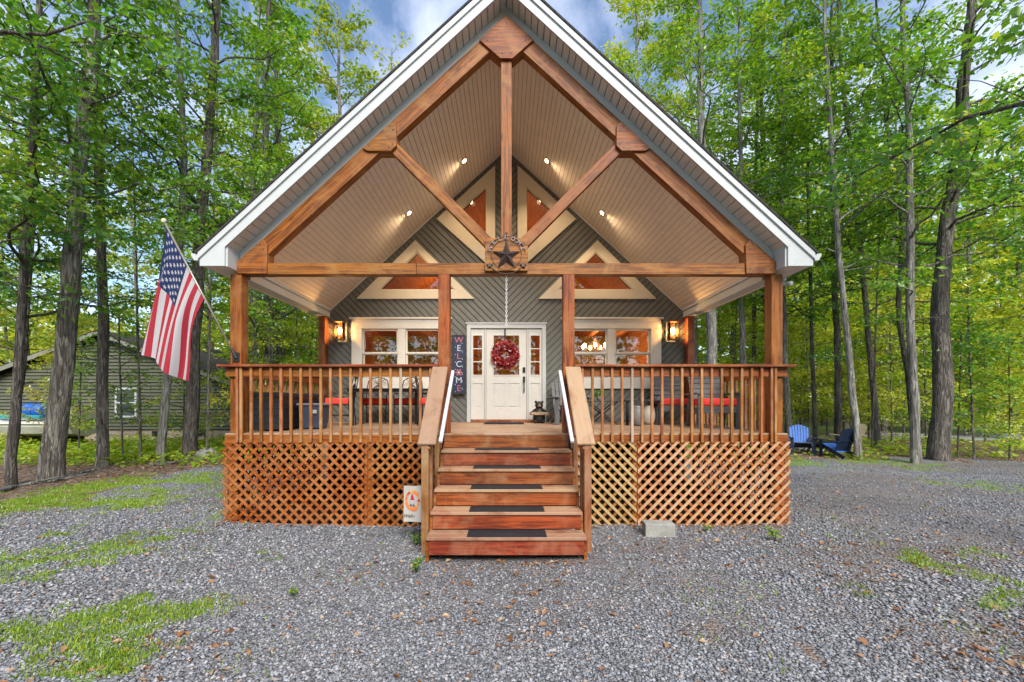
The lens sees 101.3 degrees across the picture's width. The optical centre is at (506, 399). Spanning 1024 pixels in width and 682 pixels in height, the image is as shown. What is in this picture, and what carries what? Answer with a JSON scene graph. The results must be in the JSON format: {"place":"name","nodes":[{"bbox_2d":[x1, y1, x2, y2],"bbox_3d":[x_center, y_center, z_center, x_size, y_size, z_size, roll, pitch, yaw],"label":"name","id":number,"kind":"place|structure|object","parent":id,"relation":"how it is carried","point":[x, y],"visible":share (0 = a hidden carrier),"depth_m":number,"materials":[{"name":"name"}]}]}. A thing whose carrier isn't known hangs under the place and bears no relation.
{"place":"outdoors","nodes":[
{"label":"outdoors","id":0,"kind":"place"},
{"bbox_2d":[0,405,1023,681],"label":"ground","id":1,"kind":"structure","parent":0,"point":[804,647],"depth_m":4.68,"materials":[{"name":"grey gravel"}]},
{"bbox_2d":[0,48,88,361],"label":"forest tree","id":2,"kind":"object","parent":1,"relation":"on","point":[48,281],"visible":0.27,"depth_m":22.31,"materials":[{"name":"green plant"}]},
{"bbox_2d":[0,408,95,443],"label":"boat","id":3,"kind":"object","parent":1,"relation":"on","point":[32,429],"visible":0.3,"depth_m":16.80,"materials":[{"name":"white plastic"}]},
{"bbox_2d":[0,61,113,363],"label":"forest tree","id":4,"kind":"object","parent":1,"relation":"on","point":[8,314],"visible":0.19,"depth_m":24.05,"materials":[{"name":"green plant"}]},
{"bbox_2d":[0,315,114,428],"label":"young tree","id":5,"kind":"object","parent":1,"relation":"on","point":[48,357],"visible":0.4,"depth_m":15.83,"materials":[{"name":"green plant"}]},
{"bbox_2d":[0,0,147,470],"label":"woodland tree","id":6,"kind":"object","parent":1,"relation":"on","point":[33,226],"visible":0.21,"depth_m":11.18,"materials":[{"name":"green plant"}]},
{"bbox_2d":[1,83,151,348],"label":"forest tree","id":7,"kind":"object","parent":1,"relation":"on","point":[85,317],"visible":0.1,"depth_m":31.07,"materials":[{"name":"green plant"}]},
{"bbox_2d":[0,9,163,324],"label":"understorey maple","id":8,"kind":"object","parent":1,"relation":"on","point":[20,198],"visible":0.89,"depth_m":8.61,"materials":[{"name":"green plant"}]},
{"bbox_2d":[0,0,166,485],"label":"woodland tree","id":9,"kind":"object","parent":1,"relation":"on","point":[14,428],"visible":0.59,"depth_m":9.12,"materials":[{"name":"green plant"}]},
{"bbox_2d":[40,334,127,455],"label":"young tree","id":10,"kind":"object","parent":1,"relation":"on","point":[88,424],"visible":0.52,"depth_m":13.56,"materials":[{"name":"green plant"}]},
{"bbox_2d":[0,0,190,102],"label":"roadside maple","id":11,"kind":"object","parent":1,"relation":"on","point":[26,33],"visible":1,"depth_m":6.57,"materials":[{"name":"green plant"}]},
{"bbox_2d":[52,306,171,459],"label":"young tree","id":12,"kind":"object","parent":1,"relation":"on","point":[120,394],"visible":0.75,"depth_m":12.61,"materials":[{"name":"green plant"}]},
{"bbox_2d":[0,0,233,467],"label":"woodland tree","id":13,"kind":"object","parent":1,"relation":"on","point":[102,405],"visible":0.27,"depth_m":11.54,"materials":[{"name":"green plant"}]},
{"bbox_2d":[0,0,241,480],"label":"woodland tree","id":14,"kind":"object","parent":1,"relation":"on","point":[51,461],"visible":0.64,"depth_m":9.85,"materials":[{"name":"green plant"}]},
{"bbox_2d":[78,160,168,334],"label":"forest tree","id":15,"kind":"object","parent":1,"relation":"on","point":[148,273],"visible":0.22,"depth_m":29.34,"materials":[{"name":"green plant"}]},
{"bbox_2d":[0,0,277,460],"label":"woodland tree","id":16,"kind":"object","parent":1,"relation":"on","point":[163,415],"visible":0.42,"depth_m":12.74,"materials":[{"name":"green plant"}]},
{"bbox_2d":[8,67,291,458],"bbox_3d":[-10.518,-3.528,13.179,5.314,11.245,6.442,0,0,34],"label":"understorey maple","id":17,"kind":"object","parent":1,"relation":"on","point":[166,152],"visible":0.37,"depth_m":12.48,"materials":[{"name":"green plant"}]},
{"bbox_2d":[0,330,307,440],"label":"neighbour house","id":18,"kind":"structure","parent":1,"relation":"on","point":[6,370],"depth_m":19.97,"materials":[{"name":"grey wood"}]},
{"bbox_2d":[22,0,329,457],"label":"woodland tree","id":19,"kind":"object","parent":1,"relation":"on","point":[190,429],"visible":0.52,"depth_m":13.34,"materials":[{"name":"green plant"}]},
{"bbox_2d":[128,313,226,431],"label":"young tree","id":20,"kind":"object","parent":1,"relation":"on","point":[175,423],"visible":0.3,"depth_m":16.00,"materials":[{"name":"green plant"}]},
{"bbox_2d":[86,50,275,449],"bbox_3d":[-9.336,-4.164,13.418,5.425,12.579,7.510,0,0,0],"label":"understorey maple","id":21,"kind":"object","parent":1,"relation":"on","point":[222,136],"visible":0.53,"depth_m":13.08,"materials":[{"name":"green plant"}]},
{"bbox_2d":[139,116,237,349],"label":"forest tree","id":22,"kind":"object","parent":1,"relation":"on","point":[188,257],"visible":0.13,"depth_m":27.96,"materials":[{"name":"green plant"}]},
{"bbox_2d":[112,0,338,445],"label":"woodland tree","id":23,"kind":"object","parent":1,"relation":"on","point":[268,352],"visible":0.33,"depth_m":16.71,"materials":[{"name":"green plant"}]},
{"bbox_2d":[139,0,314,388],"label":"woodland tree","id":24,"kind":"object","parent":1,"relation":"on","point":[260,10],"visible":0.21,"depth_m":17.69,"materials":[{"name":"green plant"}]},
{"bbox_2d":[177,281,285,428],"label":"young tree","id":25,"kind":"object","parent":1,"relation":"on","point":[250,356],"visible":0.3,"depth_m":14.87,"materials":[{"name":"green plant"}]},
{"bbox_2d":[146,0,340,391],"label":"woodland tree","id":26,"kind":"object","parent":1,"relation":"on","point":[281,350],"visible":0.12,"depth_m":19.48,"materials":[{"name":"green plant"}]},
{"bbox_2d":[208,18,325,360],"bbox_3d":[-12.978,-9.055,23.636,7.154,22.225,8.839,0,0,-26],"label":"forest tree","id":27,"kind":"object","parent":1,"relation":"on","point":[288,139],"visible":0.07,"depth_m":23.47,"materials":[{"name":"green plant"}]},
{"bbox_2d":[255,301,317,392],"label":"young tree","id":28,"kind":"object","parent":1,"relation":"on","point":[300,328],"visible":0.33,"depth_m":17.80,"materials":[{"name":"green plant"}]},
{"bbox_2d":[256,0,384,190],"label":"woodland tree","id":29,"kind":"object","parent":1,"relation":"on","point":[346,29],"visible":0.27,"depth_m":22.07,"materials":[{"name":"green plant"}]},
{"bbox_2d":[402,483,420,545],"bbox_3d":[-1.226,1.517,5.450,0.269,0.866,0.050,0,0,0],"label":"garden flag","id":30,"kind":"object","parent":1,"relation":"on","point":[412,503],"visible":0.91,"depth_m":5.45,"materials":[{"name":"fabric"}]},
{"bbox_2d":[222,422,789,526],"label":"porch deck","id":31,"kind":"structure","parent":1,"relation":"on","point":[775,482],"depth_m":6.26,"materials":[{"name":"brown wood"}]},
{"bbox_2d":[248,377,318,430],"bbox_3d":[-4.130,0.053,7.890,0.140,1.153,3.080,0,0,0],"label":"porch railing","id":32,"kind":"object","parent":31,"relation":"attached to","point":[296,380],"visible":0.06,"depth_m":7.82,"materials":[{"name":"red wood"}]},
{"bbox_2d":[253,392,318,429],"bbox_3d":[-3.780,0.175,7.343,0.480,0.590,1.495,0,0,0],"label":"deck box","id":33,"kind":"object","parent":31,"relation":"on","point":[276,410],"visible":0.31,"depth_m":6.62,"materials":[{"name":"black plastic"}]},
{"bbox_2d":[296,403,328,428],"bbox_3d":[-3.330,0.275,7.277,0.450,0.430,0.395,0,0,0],"label":"storage tote","id":34,"kind":"object","parent":31,"relation":"on","point":[315,415],"visible":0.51,"depth_m":7.13,"materials":[{"name":"blue plastic"}]},
{"bbox_2d":[216,364,438,442],"bbox_3d":[-2.645,0.055,6.265,3.270,1.160,0.150,0,0,0],"label":"porch railing","id":35,"kind":"object","parent":31,"relation":"attached to","point":[238,372],"visible":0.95,"depth_m":6.23,"materials":[{"name":"red wood"}]},
{"bbox_2d":[648,377,689,423],"bbox_3d":[3.425,-0.002,8.783,0.780,1.012,0.788,0,0,8],"label":"wooden armchair","id":36,"kind":"object","parent":31,"relation":"on","point":[667,393],"visible":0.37,"depth_m":8.96,"materials":[{"name":"grey paint"}]},
{"bbox_2d":[574,364,796,442],"bbox_3d":[2.645,0.055,6.265,3.270,1.160,0.150,0,0,0],"label":"porch railing","id":37,"kind":"object","parent":31,"relation":"attached to","point":[772,372],"visible":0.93,"depth_m":6.23,"materials":[{"name":"red wood"}]},
{"bbox_2d":[684,377,743,428],"bbox_3d":[3.704,-0.002,7.583,0.780,1.012,0.788,0,0,6],"label":"wooden armchair","id":38,"kind":"object","parent":31,"relation":"on","point":[716,399],"visible":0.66,"depth_m":7.49,"materials":[{"name":"grey paint"}]},
{"bbox_2d":[694,377,764,430],"bbox_3d":[4.130,0.053,7.890,0.140,1.153,3.080,0,0,0],"label":"porch railing","id":39,"kind":"object","parent":31,"relation":"attached to","point":[736,379],"visible":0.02,"depth_m":7.27,"materials":[{"name":"red wood"}]},
{"bbox_2d":[425,435,586,561],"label":"porch stairs","id":40,"kind":"structure","parent":1,"relation":"on","point":[452,504],"depth_m":5.43,"materials":[{"name":"brown wood"}]},
{"bbox_2d":[417,367,447,554],"bbox_3d":[-0.975,0.712,5.684,0.225,2.397,1.121,0,0,0],"label":"stair railing","id":41,"kind":"object","parent":40,"relation":"attached to","point":[429,433],"visible":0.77,"depth_m":5.34,"materials":[{"name":"brown wood"}]},
{"bbox_2d":[467,530,546,536],"bbox_3d":[0.005,1.583,4.983,0.930,0.012,0.250,0,0,0],"label":"stair mat","id":42,"kind":"object","parent":40,"relation":"on","point":[506,533],"visible":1,"depth_m":4.95,"materials":[{"name":"black rubber"}]},
{"bbox_2d":[565,367,594,552],"bbox_3d":[0.975,0.712,5.684,0.225,2.397,1.121,0,0,0],"label":"stair railing","id":43,"kind":"object","parent":40,"relation":"attached to","point":[582,431],"visible":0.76,"depth_m":5.34,"materials":[{"name":"brown wood"}]},
{"bbox_2d":[191,0,821,481],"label":"cabin","id":44,"kind":"object","parent":1,"relation":"on","point":[505,98],"visible":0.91,"depth_m":7.25,"materials":[{"name":"paint"}]},
{"bbox_2d":[141,218,239,380],"bbox_3d":[-4.632,-1.456,6.097,1.302,2.361,0.238,0,0,-10],"label":"flag","id":45,"kind":"object","parent":44,"relation":"attached to","point":[179,297],"visible":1,"depth_m":6.10,"materials":[{"name":"multicoloured fabric"}]},
{"bbox_2d":[349,317,451,388],"bbox_3d":[-2.365,-1.045,9.440,2.290,1.590,0.190,0,0,0],"label":"window","id":46,"kind":"structure","parent":44,"relation":"in","point":[359,325],"depth_m":9.37,"materials":[{"name":"white wood"}]},
{"bbox_2d":[356,240,473,298],"bbox_3d":[-2.040,-2.914,9.415,2.637,1.309,0.050,0,0,0],"label":"gable window","id":47,"kind":"structure","parent":44,"relation":"in","point":[374,291],"depth_m":9.39,"materials":[{"name":"beige wood"}]},
{"bbox_2d":[452,335,465,399],"bbox_3d":[-1.055,-0.722,9.329,0.300,1.437,0.037,0,0,0],"label":"welcome board","id":48,"kind":"object","parent":44,"relation":"attached to","point":[459,360],"visible":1,"depth_m":9.32,"materials":[{"name":"blue wood"}]},
{"bbox_2d":[437,166,494,261],"bbox_3d":[-0.904,-4.060,9.415,1.309,2.377,0.050,0,0,0],"label":"gable window","id":49,"kind":"structure","parent":44,"relation":"in","point":[487,182],"depth_m":9.39,"materials":[{"name":"beige wood"}]},
{"bbox_2d":[490,328,519,369],"bbox_3d":[-0.016,-1.126,9.360,0.686,0.969,0.286,0,0,0],"label":"wreath","id":50,"kind":"object","parent":44,"relation":"attached to","point":[508,346],"depth_m":9.31,"materials":[{"name":"red plant"}]},
{"bbox_2d":[486,329,525,418],"bbox_3d":[0.000,-0.575,9.399,0.900,2.030,0.132,0,0,0],"label":"front door","id":51,"kind":"structure","parent":44,"relation":"in","point":[505,394],"depth_m":9.42,"materials":[{"name":"paint"}]},
{"bbox_2d":[487,232,525,273],"bbox_3d":[0.000,-2.191,6.239,0.595,0.635,0.077,0,0,0],"label":"star plaque","id":52,"kind":"object","parent":44,"relation":"attached to","point":[506,254],"visible":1,"depth_m":6.26,"materials":[{"name":"metal"}]},
{"bbox_2d":[518,166,575,261],"bbox_3d":[0.904,-4.060,9.415,1.309,2.377,0.050,0,0,0],"label":"gable window","id":53,"kind":"structure","parent":44,"relation":"in","point":[525,182],"depth_m":9.39,"materials":[{"name":"beige wood"}]},
{"bbox_2d":[539,240,655,298],"bbox_3d":[2.040,-2.914,9.415,2.637,1.309,0.050,0,0,0],"label":"gable window","id":54,"kind":"structure","parent":44,"relation":"in","point":[637,290],"depth_m":9.39,"materials":[{"name":"beige wood"}]},
{"bbox_2d":[561,317,663,388],"bbox_3d":[2.365,-1.045,9.418,2.290,1.590,0.146,0,0,0],"label":"window","id":55,"kind":"structure","parent":44,"relation":"in","point":[610,325],"depth_m":9.37,"materials":[{"name":"white wood"}]},
{"bbox_2d":[0,422,1023,678],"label":"grass","id":56,"kind":"structure","parent":1,"relation":"on","point":[78,616],"depth_m":3.95,"materials":[{"name":"green plant"}]},
{"bbox_2d":[0,415,1023,466],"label":"undergrowth","id":57,"kind":"object","parent":1,"relation":"on","point":[116,455],"visible":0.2,"depth_m":13.83,"materials":[{"name":"green plant"}]},
{"bbox_2d":[0,432,1023,681],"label":"leaf litter","id":58,"kind":"object","parent":1,"relation":"on","point":[248,652],"visible":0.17,"depth_m":4.18,"materials":[{"name":"brown plant"}]},
{"bbox_2d":[0,169,1023,422],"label":"woods","id":59,"kind":"object","parent":1,"relation":"on","point":[698,323],"depth_m":37.15,"materials":[{"name":"green plant"}]},
{"bbox_2d":[600,0,693,107],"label":"woodland tree","id":60,"kind":"object","parent":1,"relation":"on","point":[640,30],"visible":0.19,"depth_m":21.69,"materials":[{"name":"green plant"}]},
{"bbox_2d":[642,520,674,537],"bbox_3d":[2.090,1.775,5.780,0.400,0.190,0.200,0,0,3],"label":"concrete block","id":61,"kind":"object","parent":1,"relation":"on","point":[657,528],"depth_m":5.68,"materials":[{"name":"white concrete"}]},
{"bbox_2d":[641,0,795,421],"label":"woodland tree","id":62,"kind":"object","parent":1,"relation":"on","point":[683,77],"visible":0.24,"depth_m":19.87,"materials":[{"name":"green plant"}]},
{"bbox_2d":[694,302,757,423],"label":"young tree","id":63,"kind":"object","parent":1,"relation":"on","point":[721,330],"visible":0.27,"depth_m":19.93,"materials":[{"name":"green plant"}]},
{"bbox_2d":[635,0,842,449],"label":"woodland tree","id":64,"kind":"object","parent":1,"relation":"on","point":[711,353],"visible":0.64,"depth_m":15.38,"materials":[{"name":"green plant"}]},
{"bbox_2d":[701,299,793,423],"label":"young tree","id":65,"kind":"object","parent":1,"relation":"on","point":[736,311],"visible":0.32,"depth_m":18.89,"materials":[{"name":"green plant"}]},
{"bbox_2d":[697,92,808,426],"bbox_3d":[13.078,-7.777,25.110,7.380,19.744,8.847,0,0,16],"label":"forest tree","id":66,"kind":"object","parent":1,"relation":"on","point":[734,307],"visible":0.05,"depth_m":24.09,"materials":[{"name":"green plant"}]},
{"bbox_2d":[680,0,828,428],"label":"woodland tree","id":67,"kind":"object","parent":1,"relation":"on","point":[741,302],"visible":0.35,"depth_m":17.90,"materials":[{"name":"green plant"}]},
{"bbox_2d":[709,0,827,429],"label":"woodland tree","id":68,"kind":"object","parent":1,"relation":"on","point":[754,347],"visible":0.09,"depth_m":19.92,"materials":[{"name":"green plant"}]},
{"bbox_2d":[687,0,884,333],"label":"woodland tree","id":69,"kind":"object","parent":1,"relation":"on","point":[815,319],"visible":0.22,"depth_m":18.85,"materials":[{"name":"green plant"}]},
{"bbox_2d":[738,282,833,414],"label":"young tree","id":70,"kind":"object","parent":1,"relation":"on","point":[793,373],"visible":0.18,"depth_m":20.36,"materials":[{"name":"green plant"}]},
{"bbox_2d":[723,39,867,366],"bbox_3d":[15.978,-8.973,24.024,7.154,22.225,8.839,0,0,20],"label":"forest tree","id":71,"kind":"object","parent":1,"relation":"on","point":[821,302],"visible":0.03,"depth_m":23.50,"materials":[{"name":"green plant"}]},
{"bbox_2d":[788,425,815,454],"bbox_3d":[10.107,1.363,14.427,0.800,0.982,0.901,0,0,26],"label":"lawn chair","id":72,"kind":"object","parent":1,"relation":"on","point":[799,442],"visible":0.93,"depth_m":14.52,"materials":[{"name":"blue plastic"}]},
{"bbox_2d":[722,0,883,444],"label":"woodland tree","id":73,"kind":"object","parent":1,"relation":"on","point":[786,388],"visible":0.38,"depth_m":16.88,"materials":[{"name":"green plant"}]},
{"bbox_2d":[783,293,847,433],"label":"young tree","id":74,"kind":"object","parent":1,"relation":"on","point":[805,361],"visible":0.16,"depth_m":21.87,"materials":[{"name":"green plant"}]},
{"bbox_2d":[783,295,862,436],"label":"young tree","id":75,"kind":"object","parent":1,"relation":"on","point":[796,338],"visible":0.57,"depth_m":19.82,"materials":[{"name":"green plant"}]},
{"bbox_2d":[734,23,924,440],"bbox_3d":[13.131,-6.598,17.488,7.816,17.340,5.348,0,0,0],"label":"woodland tree","id":76,"kind":"object","parent":1,"relation":"on","point":[814,406],"visible":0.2,"depth_m":17.55,"materials":[{"name":"green plant"}]},
{"bbox_2d":[816,428,852,459],"bbox_3d":[10.675,1.367,13.470,0.800,0.982,0.901,0,0,-6],"label":"lawn chair","id":77,"kind":"object","parent":1,"relation":"on","point":[844,442],"visible":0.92,"depth_m":13.30,"materials":[{"name":"blue plastic"}]},
{"bbox_2d":[787,108,897,428],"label":"forest tree","id":78,"kind":"object","parent":1,"relation":"on","point":[846,423],"visible":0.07,"depth_m":24.87,"materials":[{"name":"green plant"}]},
{"bbox_2d":[729,0,970,437],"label":"woodland tree","id":79,"kind":"object","parent":1,"relation":"on","point":[837,398],"visible":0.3,"depth_m":16.41,"materials":[{"name":"green plant"}]},
{"bbox_2d":[795,284,906,430],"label":"young tree","id":80,"kind":"object","parent":1,"relation":"on","point":[852,330],"visible":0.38,"depth_m":20.04,"materials":[{"name":"green plant"}]},
{"bbox_2d":[817,294,917,438],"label":"young tree","id":81,"kind":"object","parent":1,"relation":"on","point":[860,372],"visible":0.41,"depth_m":18.94,"materials":[{"name":"green plant"}]},
{"bbox_2d":[757,0,1000,458],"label":"woodland tree","id":82,"kind":"object","parent":1,"relation":"on","point":[827,78],"visible":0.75,"depth_m":13.05,"materials":[{"name":"green plant"}]},
{"bbox_2d":[833,297,931,440],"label":"young tree","id":83,"kind":"object","parent":1,"relation":"on","point":[891,379],"visible":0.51,"depth_m":17.49,"materials":[{"name":"green plant"}]},
{"bbox_2d":[755,0,1020,447],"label":"woodland tree","id":84,"kind":"object","parent":1,"relation":"on","point":[870,356],"visible":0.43,"depth_m":15.89,"materials":[{"name":"green plant"}]},
{"bbox_2d":[815,83,990,431],"bbox_3d":[21.758,-8.410,23.569,9.367,20.906,7.814,0,0,-26],"label":"forest tree","id":85,"kind":"object","parent":1,"relation":"on","point":[883,429],"visible":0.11,"depth_m":23.22,"materials":[{"name":"green plant"}]},
{"bbox_2d":[788,0,1023,463],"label":"woodland tree","id":86,"kind":"object","parent":1,"relation":"on","point":[910,228],"visible":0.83,"depth_m":12.05,"materials":[{"name":"green plant"}]},
{"bbox_2d":[794,0,1023,208],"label":"roadside maple","id":87,"kind":"object","parent":1,"relation":"on","point":[1014,12],"visible":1,"depth_m":6.26,"materials":[{"name":"green plant"}]},
{"bbox_2d":[795,0,1023,415],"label":"woodland tree","id":88,"kind":"object","parent":1,"relation":"on","point":[956,303],"visible":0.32,"depth_m":14.51,"materials":[{"name":"green plant"}]},
{"bbox_2d":[802,142,1023,447],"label":"understorey maple","id":89,"kind":"object","parent":1,"relation":"on","point":[889,316],"visible":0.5,"depth_m":14.74,"materials":[{"name":"green plant"}]},
{"bbox_2d":[841,56,984,427],"bbox_3d":[26.209,-9.698,27.159,7.551,23.460,9.330,0,0,41],"label":"forest tree","id":90,"kind":"object","parent":1,"relation":"on","point":[933,225],"visible":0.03,"depth_m":26.47,"materials":[{"name":"green plant"}]},
{"bbox_2d":[805,0,1023,461],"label":"woodland tree","id":91,"kind":"object","parent":1,"relation":"on","point":[938,445],"visible":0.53,"depth_m":12.38,"materials":[{"name":"green plant"}]},
{"bbox_2d":[848,265,983,438],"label":"young tree","id":92,"kind":"object","parent":1,"relation":"on","point":[920,296],"visible":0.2,"depth_m":19.98,"materials":[{"name":"green plant"}]},
{"bbox_2d":[864,286,991,441],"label":"young tree","id":93,"kind":"object","parent":1,"relation":"on","point":[924,332],"visible":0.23,"depth_m":18.00,"materials":[{"name":"green plant"}]},
{"bbox_2d":[879,77,1023,431],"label":"forest tree","id":94,"kind":"object","parent":1,"relation":"on","point":[1007,212],"visible":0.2,"depth_m":23.75,"materials":[{"name":"green plant"}]},
{"bbox_2d":[920,326,1016,456],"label":"young tree","id":95,"kind":"object","parent":1,"relation":"on","point":[959,380],"visible":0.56,"depth_m":13.27,"materials":[{"name":"green plant"}]},
{"bbox_2d":[915,143,1023,359],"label":"understorey maple","id":96,"kind":"object","parent":1,"relation":"on","point":[988,340],"visible":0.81,"depth_m":12.08,"materials":[{"name":"green plant"}]},
{"bbox_2d":[919,305,1020,458],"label":"young tree","id":97,"kind":"object","parent":1,"relation":"on","point":[970,367],"visible":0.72,"depth_m":12.79,"materials":[{"name":"green plant"}]},
{"bbox_2d":[918,270,1023,435],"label":"young tree","id":98,"kind":"object","parent":1,"relation":"on","point":[976,319],"visible":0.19,"depth_m":21.43,"materials":[{"name":"green plant"}]},
{"bbox_2d":[919,96,1023,414],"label":"forest tree","id":99,"kind":"object","parent":1,"relation":"on","point":[1017,263],"visible":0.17,"depth_m":23.30,"materials":[{"name":"green plant"}]},
{"bbox_2d":[922,74,1023,428],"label":"forest tree","id":100,"kind":"object","parent":1,"relation":"on","point":[994,213],"visible":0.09,"depth_m":27.01,"materials":[{"name":"green plant"}]},
{"bbox_2d":[952,322,1022,444],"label":"young tree","id":101,"kind":"object","parent":1,"relation":"on","point":[986,372],"visible":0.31,"depth_m":17.93,"materials":[{"name":"green plant"}]},
{"bbox_2d":[954,282,1023,433],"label":"young tree","id":102,"kind":"object","parent":1,"relation":"on","point":[1000,305],"visible":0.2,"depth_m":22.79,"materials":[{"name":"green plant"}]},
{"bbox_2d":[964,327,1023,459],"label":"young tree","id":103,"kind":"object","parent":1,"relation":"on","point":[1010,382],"visible":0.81,"depth_m":12.89,"materials":[{"name":"green plant"}]},
{"bbox_2d":[967,272,1023,438],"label":"young tree","id":104,"kind":"object","parent":1,"relation":"on","point":[1008,309],"visible":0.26,"depth_m":21.25,"materials":[{"name":"green plant"}]},
{"bbox_2d":[974,300,1023,436],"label":"young tree","id":105,"kind":"object","parent":1,"relation":"on","point":[1014,321],"visible":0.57,"depth_m":14.51,"materials":[{"name":"green plant"}]},
{"bbox_2d":[0,0,1023,402],"label":"sky","id":106,"kind":"structure","parent":0,"point":[418,18],"materials":[{"name":"blue"}]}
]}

